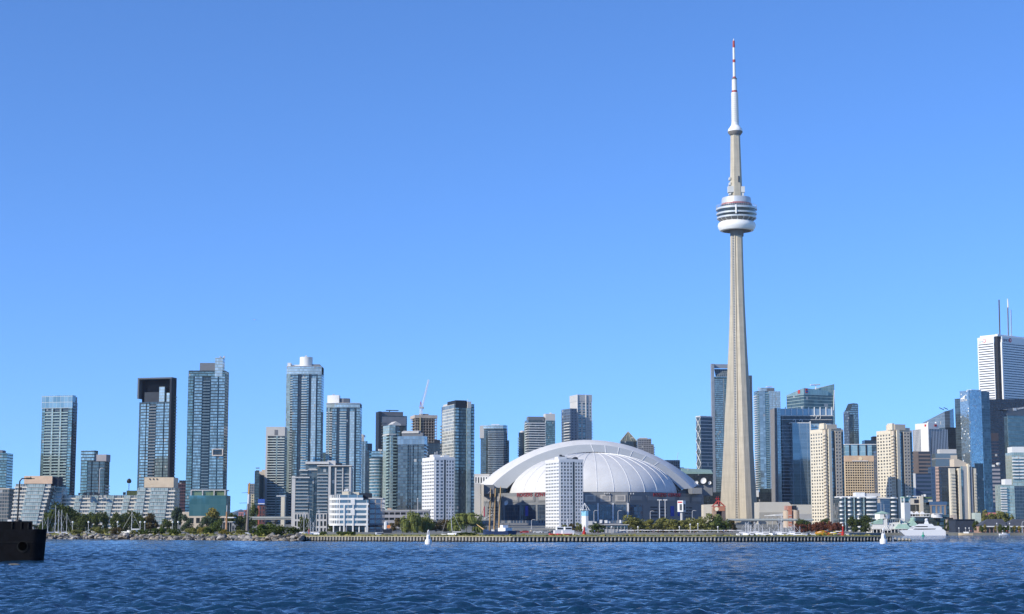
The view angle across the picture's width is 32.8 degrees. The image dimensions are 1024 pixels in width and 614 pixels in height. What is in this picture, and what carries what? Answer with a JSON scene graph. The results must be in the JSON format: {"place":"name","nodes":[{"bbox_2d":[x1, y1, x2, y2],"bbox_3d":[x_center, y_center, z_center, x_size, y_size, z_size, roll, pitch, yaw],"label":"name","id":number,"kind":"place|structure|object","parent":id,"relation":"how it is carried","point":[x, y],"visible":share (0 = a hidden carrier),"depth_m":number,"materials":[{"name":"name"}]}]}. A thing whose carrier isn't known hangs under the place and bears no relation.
{"place":"outdoors","nodes":[
{"label":"outdoors","id":0,"kind":"place"},
{"bbox_2d":[46,535,297,540],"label":"shore","id":1,"kind":"structure","parent":0,"point":[162,539],"depth_m":600.12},
{"bbox_2d":[303,536,891,541],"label":"seawall","id":2,"kind":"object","parent":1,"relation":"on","point":[611,538],"visible":0.66,"depth_m":473.26,"materials":[{"name":"concrete"}]},
{"bbox_2d":[61,534,793,536],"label":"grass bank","id":3,"kind":"structure","parent":0,"point":[355,534],"depth_m":605.06,"materials":[{"name":"plant"}]},
{"bbox_2d":[253,522,275,535],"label":"shrub","id":4,"kind":"object","parent":3,"relation":"on","point":[261,529],"visible":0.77,"depth_m":535.14,"materials":[{"name":"green plant"}]},
{"bbox_2d":[266,525,290,535],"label":"shrub","id":5,"kind":"object","parent":3,"relation":"on","point":[278,529],"visible":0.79,"depth_m":525.57,"materials":[{"name":"green plant"}]},
{"bbox_2d":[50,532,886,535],"bbox_3d":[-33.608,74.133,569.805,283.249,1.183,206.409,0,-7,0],"label":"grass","id":6,"kind":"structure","parent":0,"point":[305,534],"depth_m":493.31,"materials":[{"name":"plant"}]},
{"bbox_2d":[0,535,1023,613],"bbox_3d":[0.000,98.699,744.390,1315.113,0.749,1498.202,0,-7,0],"label":"lake water","id":7,"kind":"structure","parent":0,"point":[965,574],"depth_m":109.70,"materials":[{"name":"blue liquid"}]},
{"bbox_2d":[0,519,46,561],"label":"barge","id":8,"kind":"object","parent":7,"relation":"on","point":[22,540],"visible":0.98,"depth_m":170.53,"materials":[{"name":"black metal"}]},
{"bbox_2d":[477,487,516,534],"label":"tall ship","id":9,"kind":"object","parent":7,"relation":"on","point":[502,529],"visible":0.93,"depth_m":793.72,"materials":[{"name":"wood"}]},
{"bbox_2d":[897,519,945,535],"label":"yacht","id":10,"kind":"object","parent":7,"relation":"on","point":[927,528],"visible":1,"depth_m":1105.33,"materials":[{"name":"white plastic"}]},
{"bbox_2d":[0,0,1023,511],"label":"sky","id":11,"kind":"structure","parent":0,"point":[508,207],"materials":[{"name":"blue"}]},
{"bbox_2d":[81,524,1023,535],"bbox_3d":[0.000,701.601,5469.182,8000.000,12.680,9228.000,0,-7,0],"label":"ground","id":12,"kind":"structure","parent":0,"point":[543,527],"depth_m":1194.12,"materials":[{"name":"concrete"}]},
{"bbox_2d":[0,450,12,487],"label":"apartment tower","id":13,"kind":"structure","parent":12,"relation":"on","point":[6,466],"depth_m":1795.12,"materials":[{"name":"teal glass"}]},
{"bbox_2d":[0,488,14,520],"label":"office block","id":14,"kind":"structure","parent":12,"relation":"on","point":[6,500],"depth_m":1551.02,"materials":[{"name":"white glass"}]},
{"bbox_2d":[7,476,67,531],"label":"terraced apartments","id":15,"kind":"structure","parent":12,"relation":"on","point":[37,497],"depth_m":1182.13,"materials":[{"name":"grey glass"}]},
{"bbox_2d":[40,395,77,499],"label":"apartment tower","id":16,"kind":"structure","parent":12,"relation":"on","point":[58,436],"depth_m":1850.73,"materials":[{"name":"blue glass"}]},
{"bbox_2d":[46,501,74,531],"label":"tree","id":17,"kind":"object","parent":12,"relation":"on","point":[66,511],"visible":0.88,"depth_m":996.46,"materials":[{"name":"green plant"}]},
{"bbox_2d":[80,450,109,494],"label":"apartment tower","id":18,"kind":"structure","parent":12,"relation":"on","point":[93,462],"depth_m":1694.85,"materials":[{"name":"blue glass"}]},
{"bbox_2d":[91,511,106,528],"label":"tree","id":19,"kind":"object","parent":12,"relation":"on","point":[97,517],"visible":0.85,"depth_m":979.31,"materials":[{"name":"green plant"}]},
{"bbox_2d":[62,479,136,532],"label":"terraced apartments","id":20,"kind":"structure","parent":12,"relation":"on","point":[95,503],"depth_m":1190.53,"materials":[{"name":"grey glass"}]},
{"bbox_2d":[109,512,124,532],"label":"tree","id":21,"kind":"object","parent":12,"relation":"on","point":[116,518],"visible":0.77,"depth_m":1034.88,"materials":[{"name":"green plant"}]},
{"bbox_2d":[143,512,158,529],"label":"tree","id":22,"kind":"object","parent":12,"relation":"on","point":[151,523],"visible":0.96,"depth_m":990.81,"materials":[{"name":"green plant"}]},
{"bbox_2d":[137,377,176,487],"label":"apartment tower","id":23,"kind":"structure","parent":12,"relation":"on","point":[157,429],"depth_m":1772.19,"materials":[{"name":"blue glass"}]},
{"bbox_2d":[135,477,179,532],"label":"terraced apartments","id":24,"kind":"structure","parent":12,"relation":"on","point":[159,497],"depth_m":1183.28,"materials":[{"name":"grey glass"}]},
{"bbox_2d":[171,506,182,528],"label":"tree","id":25,"kind":"object","parent":12,"relation":"on","point":[176,513],"visible":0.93,"depth_m":1090.66,"materials":[{"name":"green plant"}]},
{"bbox_2d":[178,480,185,511],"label":"apartment block","id":26,"kind":"structure","parent":12,"relation":"on","point":[182,485],"depth_m":1889.61,"materials":[{"name":"grey glass"}]},
{"bbox_2d":[181,490,230,530],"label":"office block","id":27,"kind":"structure","parent":12,"relation":"on","point":[201,502],"depth_m":1321.86,"materials":[{"name":"teal glass"}]},
{"bbox_2d":[185,356,228,511],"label":"apartment tower","id":28,"kind":"structure","parent":12,"relation":"on","point":[207,428],"depth_m":1758.49,"materials":[{"name":"blue glass"}]},
{"bbox_2d":[254,468,259,521],"bbox_3d":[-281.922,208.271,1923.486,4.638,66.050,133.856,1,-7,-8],"label":"apartment tower","id":29,"kind":"structure","parent":12,"relation":"on","point":[256,492],"depth_m":1858.39,"materials":[{"name":"blue glass"}]},
{"bbox_2d":[257,499,265,525],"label":"brick building","id":30,"kind":"structure","parent":12,"relation":"on","point":[262,511],"depth_m":1638.84,"materials":[{"name":"red brick"}]},
{"bbox_2d":[259,470,264,505],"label":"apartment tower","id":31,"kind":"structure","parent":12,"relation":"on","point":[262,484],"depth_m":1940.18,"materials":[{"name":"glass"}]},
{"bbox_2d":[243,517,290,527],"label":"expressway","id":32,"kind":"structure","parent":12,"relation":"on","point":[273,520],"depth_m":1389.71,"materials":[{"name":"concrete"}]},
{"bbox_2d":[265,427,286,523],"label":"apartment tower","id":33,"kind":"structure","parent":12,"relation":"on","point":[276,464],"depth_m":1942.56,"materials":[{"name":"grey concrete"}]},
{"bbox_2d":[285,355,323,523],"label":"apartment tower","id":34,"kind":"structure","parent":12,"relation":"on","point":[304,398],"depth_m":1997.76,"materials":[{"name":"blue glass"}]},
{"bbox_2d":[291,461,354,530],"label":"apartment block","id":35,"kind":"structure","parent":12,"relation":"on","point":[315,485],"depth_m":1321.34,"materials":[{"name":"grey concrete"}]},
{"bbox_2d":[325,394,361,492],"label":"apartment tower","id":36,"kind":"structure","parent":12,"relation":"on","point":[343,431],"depth_m":1985.43,"materials":[{"name":"blue glass"}]},
{"bbox_2d":[329,489,371,531],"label":"office block","id":37,"kind":"structure","parent":12,"relation":"on","point":[348,511],"depth_m":1232.46,"materials":[{"name":"white concrete"}]},
{"bbox_2d":[361,434,371,492],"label":"apartment tower","id":38,"kind":"structure","parent":12,"relation":"on","point":[366,445],"depth_m":2073.15,"materials":[{"name":"blue glass"}]},
{"bbox_2d":[365,449,382,499],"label":"apartment tower","id":39,"kind":"structure","parent":12,"relation":"on","point":[373,472],"depth_m":1710.92,"materials":[{"name":"teal glass"}]},
{"bbox_2d":[368,498,384,531],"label":"office block","id":40,"kind":"structure","parent":12,"relation":"on","point":[376,514],"depth_m":1237.56,"materials":[{"name":"glass"}]},
{"bbox_2d":[375,410,406,450],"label":"office tower","id":41,"kind":"structure","parent":12,"relation":"on","point":[385,418],"depth_m":2354.55,"materials":[{"name":"grey glass"}]},
{"bbox_2d":[382,421,400,509],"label":"apartment tower","id":42,"kind":"structure","parent":12,"relation":"on","point":[391,433],"depth_m":1696.66,"materials":[{"name":"grey glass"}]},
{"bbox_2d":[385,508,430,529],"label":"office block","id":43,"kind":"structure","parent":12,"relation":"on","point":[391,515],"depth_m":1409.19,"materials":[{"name":"white glass"}]},
{"bbox_2d":[399,511,421,532],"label":"tree","id":44,"kind":"object","parent":12,"relation":"on","point":[413,518],"visible":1,"depth_m":1089.22,"materials":[{"name":"green plant"}]},
{"bbox_2d":[397,431,427,509],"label":"apartment tower","id":45,"kind":"structure","parent":12,"relation":"on","point":[412,449],"depth_m":1685.30,"materials":[{"name":"blue glass"}]},
{"bbox_2d":[410,414,436,442],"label":"unfinished tower","id":46,"kind":"structure","parent":12,"relation":"on","point":[425,424],"depth_m":2253.83,"materials":[{"name":"concrete"}]},
{"bbox_2d":[419,513,435,532],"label":"tree","id":47,"kind":"object","parent":12,"relation":"on","point":[427,523],"visible":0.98,"depth_m":1099.09,"materials":[{"name":"green plant"}]},
{"bbox_2d":[427,440,440,457],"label":"apartment block","id":48,"kind":"structure","parent":12,"relation":"on","point":[434,448],"depth_m":1985.62,"materials":[{"name":"grey glass"}]},
{"bbox_2d":[422,453,454,525],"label":"hotel tower","id":49,"kind":"structure","parent":12,"relation":"on","point":[438,473],"depth_m":1496.97,"materials":[{"name":"white concrete"}]},
{"bbox_2d":[440,400,473,525],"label":"apartment tower","id":50,"kind":"structure","parent":12,"relation":"on","point":[457,433],"depth_m":1639.33,"materials":[{"name":"blue glass"}]},
{"bbox_2d":[446,512,485,532],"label":"tree","id":51,"kind":"object","parent":12,"relation":"on","point":[464,519],"visible":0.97,"depth_m":1078.64,"materials":[{"name":"green plant"}]},
{"bbox_2d":[474,474,489,518],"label":"office block","id":52,"kind":"structure","parent":12,"relation":"on","point":[479,479],"depth_m":1890.16,"materials":[{"name":"concrete"}]},
{"bbox_2d":[480,424,508,492],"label":"apartment tower","id":53,"kind":"structure","parent":12,"relation":"on","point":[494,448],"depth_m":2494.89,"materials":[{"name":"blue glass"}]},
{"bbox_2d":[524,413,554,453],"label":"apartment tower","id":54,"kind":"structure","parent":12,"relation":"on","point":[539,432],"depth_m":2400.72,"materials":[{"name":"grey glass"}]},
{"bbox_2d":[545,455,583,527],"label":"hotel tower","id":55,"kind":"structure","parent":12,"relation":"on","point":[563,489],"depth_m":1497.09,"materials":[{"name":"white concrete"}]},
{"bbox_2d":[561,408,576,441],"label":"apartment tower","id":56,"kind":"structure","parent":12,"relation":"on","point":[568,424],"depth_m":2383.67,"materials":[{"name":"glass"}]},
{"bbox_2d":[569,394,592,439],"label":"apartment tower","id":57,"kind":"structure","parent":12,"relation":"on","point":[582,404],"depth_m":2403.45,"materials":[{"name":"concrete"}]},
{"bbox_2d":[580,503,589,532],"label":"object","id":58,"kind":"structure","parent":12,"relation":"on","point":[584,517],"depth_m":1054.19,"materials":[{"name":"white concrete"}]},
{"bbox_2d":[480,440,712,524],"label":"domed stadium","id":59,"kind":"object","parent":12,"relation":"on","point":[627,480],"visible":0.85,"depth_m":1778.86,"materials":[{"name":"metal"}]},
{"bbox_2d":[588,520,628,532],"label":"office block","id":60,"kind":"structure","parent":12,"relation":"on","point":[617,527],"depth_m":1071.14,"materials":[{"name":"white glass"}]},
{"bbox_2d":[620,431,636,447],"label":"office tower","id":61,"kind":"structure","parent":12,"relation":"on","point":[628,438],"depth_m":2696.50,"materials":[{"name":"grey glass"}]},
{"bbox_2d":[622,515,645,531],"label":"tree","id":62,"kind":"object","parent":12,"relation":"on","point":[634,522],"visible":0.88,"depth_m":1108.85,"materials":[{"name":"green plant"}]},
{"bbox_2d":[637,438,654,454],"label":"apartment tower","id":63,"kind":"structure","parent":12,"relation":"on","point":[644,444],"depth_m":2644.75,"materials":[{"name":"concrete"}]},
{"bbox_2d":[645,519,663,532],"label":"tree","id":64,"kind":"object","parent":12,"relation":"on","point":[657,525],"visible":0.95,"depth_m":1072.87,"materials":[{"name":"green plant"}]},
{"bbox_2d":[665,519,685,532],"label":"tree","id":65,"kind":"object","parent":12,"relation":"on","point":[674,524],"visible":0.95,"depth_m":1071.57,"materials":[{"name":"green plant"}]},
{"bbox_2d":[681,468,712,504],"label":"market hall","id":66,"kind":"structure","parent":12,"relation":"on","point":[698,475],"depth_m":2190.52,"materials":[{"name":"teal glass"}]},
{"bbox_2d":[687,516,710,532],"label":"tree","id":67,"kind":"object","parent":12,"relation":"on","point":[701,519],"visible":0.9,"depth_m":1067.68,"materials":[{"name":"green plant"}]},
{"bbox_2d":[695,416,712,472],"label":"office tower","id":68,"kind":"structure","parent":12,"relation":"on","point":[704,445],"depth_m":2300.26,"materials":[{"name":"glass"}]},
{"bbox_2d":[711,500,725,528],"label":"clock pavilion","id":69,"kind":"structure","parent":12,"relation":"on","point":[720,510],"depth_m":1410.39,"materials":[{"name":"brick"}]},
{"bbox_2d":[714,518,731,532],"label":"tree","id":70,"kind":"object","parent":12,"relation":"on","point":[724,525],"visible":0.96,"depth_m":1070.51,"materials":[{"name":"green plant"}]},
{"bbox_2d":[710,364,752,491],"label":"apartment tower","id":71,"kind":"structure","parent":12,"relation":"on","point":[718,390],"depth_m":2500.94,"materials":[{"name":"teal glass"}]},
{"bbox_2d":[716,38,756,523],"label":"observation tower","id":72,"kind":"structure","parent":12,"relation":"on","point":[736,210],"depth_m":2012.08,"materials":[{"name":"concrete"}]},
{"bbox_2d":[756,489,771,501],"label":"office block","id":73,"kind":"structure","parent":12,"relation":"on","point":[763,495],"depth_m":2167.61,"materials":[{"name":"grey glass"}]},
{"bbox_2d":[753,386,780,489],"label":"apartment tower","id":74,"kind":"structure","parent":12,"relation":"on","point":[766,400],"depth_m":2299.16,"materials":[{"name":"blue glass"}]},
{"bbox_2d":[727,519,812,527],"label":"expressway","id":75,"kind":"structure","parent":12,"relation":"on","point":[753,521],"depth_m":1469.02,"materials":[{"name":"concrete"}]},
{"bbox_2d":[754,502,790,523],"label":"convention hall","id":76,"kind":"structure","parent":12,"relation":"on","point":[761,509],"depth_m":1887.55,"materials":[{"name":"concrete"}]},
{"bbox_2d":[783,505,798,527],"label":"silo building","id":77,"kind":"structure","parent":12,"relation":"on","point":[792,512],"depth_m":1550.81,"materials":[{"name":"concrete"}]},
{"bbox_2d":[770,407,832,504],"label":"office tower","id":78,"kind":"structure","parent":12,"relation":"on","point":[791,428],"depth_m":2040.87,"materials":[{"name":"blue glass"}]},
{"bbox_2d":[797,505,811,522],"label":"convention hall","id":79,"kind":"structure","parent":12,"relation":"on","point":[805,511],"depth_m":1877.13,"materials":[{"name":"grey concrete"}]},
{"bbox_2d":[786,384,834,423],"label":"office tower","id":80,"kind":"structure","parent":12,"relation":"on","point":[823,397],"depth_m":2366.22,"materials":[{"name":"blue glass"}]},
{"bbox_2d":[810,423,844,523],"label":"apartment tower","id":81,"kind":"structure","parent":12,"relation":"on","point":[827,462],"depth_m":1539.40,"materials":[{"name":"beige concrete"}]},
{"bbox_2d":[843,403,858,443],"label":"office tower","id":82,"kind":"structure","parent":12,"relation":"on","point":[851,424],"depth_m":2501.23,"materials":[{"name":"blue glass"}]},
{"bbox_2d":[844,456,874,495],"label":"hotel","id":83,"kind":"structure","parent":12,"relation":"on","point":[858,473],"depth_m":1742.30,"materials":[{"name":"beige concrete"}]},
{"bbox_2d":[844,444,875,455],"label":"office block","id":84,"kind":"structure","parent":12,"relation":"on","point":[859,449],"depth_m":1825.71,"materials":[{"name":"blue glass"}]},
{"bbox_2d":[856,514,873,532],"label":"tree","id":85,"kind":"object","parent":12,"relation":"on","point":[865,527],"visible":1,"depth_m":1140.05,"materials":[{"name":"green plant"}]},
{"bbox_2d":[833,492,897,530],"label":"apartment block","id":86,"kind":"structure","parent":12,"relation":"on","point":[856,505],"depth_m":1330.89,"materials":[{"name":"white glass"}]},
{"bbox_2d":[866,511,916,532],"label":"ferry terminal","id":87,"kind":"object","parent":12,"relation":"on","point":[886,522],"visible":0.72,"depth_m":1181.47,"materials":[{"name":"white"}]},
{"bbox_2d":[876,423,913,517],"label":"apartment tower","id":88,"kind":"structure","parent":12,"relation":"on","point":[894,461],"depth_m":1599.72,"materials":[{"name":"beige concrete"}]},
{"bbox_2d":[900,496,910,529],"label":"clock tower","id":89,"kind":"structure","parent":12,"relation":"on","point":[905,509],"depth_m":1195.28,"materials":[{"name":"white concrete"}]},
{"bbox_2d":[912,451,930,472],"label":"office block","id":90,"kind":"structure","parent":12,"relation":"on","point":[921,461],"depth_m":1993.56,"materials":[{"name":"concrete"}]},
{"bbox_2d":[910,494,932,515],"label":"office block","id":91,"kind":"structure","parent":12,"relation":"on","point":[917,504],"depth_m":1371.43,"materials":[{"name":"white concrete"}]},
{"bbox_2d":[913,473,931,499],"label":"office block","id":92,"kind":"structure","parent":12,"relation":"on","point":[921,483],"depth_m":1791.33,"materials":[{"name":"blue glass"}]},
{"bbox_2d":[912,422,947,466],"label":"bank tower","id":93,"kind":"structure","parent":12,"relation":"on","point":[932,438],"depth_m":2404.82,"materials":[{"name":"white concrete"}]},
{"bbox_2d":[928,467,935,501],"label":"office block","id":94,"kind":"structure","parent":12,"relation":"on","point":[931,470],"depth_m":1841.59,"materials":[{"name":"glass"}]},
{"bbox_2d":[924,502,948,529],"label":"office block","id":95,"kind":"structure","parent":12,"relation":"on","point":[938,512],"depth_m":1320.52,"materials":[{"name":"blue glass"}]},
{"bbox_2d":[935,467,941,501],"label":"office block","id":96,"kind":"structure","parent":12,"relation":"on","point":[938,484],"depth_m":1693.36,"materials":[{"name":"stone"}]},
{"bbox_2d":[923,407,955,448],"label":"office tower","id":97,"kind":"structure","parent":12,"relation":"on","point":[944,419],"depth_m":2702.26,"materials":[{"name":"blue glass"}]},
{"bbox_2d":[931,449,956,466],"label":"office block","id":98,"kind":"structure","parent":12,"relation":"on","point":[941,457],"depth_m":1894.80,"materials":[{"name":"glass"}]},
{"bbox_2d":[941,459,977,518],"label":"apartment tower","id":99,"kind":"structure","parent":12,"relation":"on","point":[959,485],"depth_m":1493.07,"materials":[{"name":"beige concrete"}]},
{"bbox_2d":[948,513,980,531],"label":"warehouse","id":100,"kind":"structure","parent":12,"relation":"on","point":[956,524],"depth_m":1220.52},
{"bbox_2d":[955,389,993,512],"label":"office tower","id":101,"kind":"structure","parent":12,"relation":"on","point":[973,428],"depth_m":2003.78,"materials":[{"name":"blue glass"}]},
{"bbox_2d":[974,519,1006,532],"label":"shed","id":102,"kind":"structure","parent":12,"relation":"on","point":[990,524],"depth_m":1158.96,"materials":[{"name":"white concrete"}]},
{"bbox_2d":[991,433,999,466],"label":"office block","id":103,"kind":"structure","parent":12,"relation":"on","point":[995,447],"depth_m":2344.83,"materials":[{"name":"glass"}]},
{"bbox_2d":[992,463,1000,512],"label":"office block","id":104,"kind":"structure","parent":12,"relation":"on","point":[995,475],"depth_m":2050.83,"materials":[{"name":"white concrete"}]},
{"bbox_2d":[977,299,1023,398],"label":"bank tower","id":105,"kind":"structure","parent":12,"relation":"on","point":[1001,366],"depth_m":2855.30,"materials":[{"name":"white stone"}]},
{"bbox_2d":[995,479,1015,518],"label":"apartment block","id":106,"kind":"structure","parent":12,"relation":"on","point":[1004,497],"depth_m":1432.12,"materials":[{"name":"teal glass"}]},
{"bbox_2d":[990,399,1023,482],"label":"office tower","id":107,"kind":"structure","parent":12,"relation":"on","point":[996,421],"depth_m":2649.79,"materials":[{"name":"glass"}]},
{"bbox_2d":[994,407,1023,463],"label":"office tower","id":108,"kind":"structure","parent":12,"relation":"on","point":[1014,427],"depth_m":2202.40,"materials":[{"name":"blue glass"}]},
{"bbox_2d":[1005,447,1023,518],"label":"apartment tower","id":109,"kind":"structure","parent":12,"relation":"on","point":[1014,459],"depth_m":1493.76,"materials":[{"name":"white glass"}]},
{"bbox_2d":[1006,519,1023,532],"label":"shed","id":110,"kind":"structure","parent":12,"relation":"on","point":[1017,522],"depth_m":1158.96,"materials":[{"name":"white concrete"}]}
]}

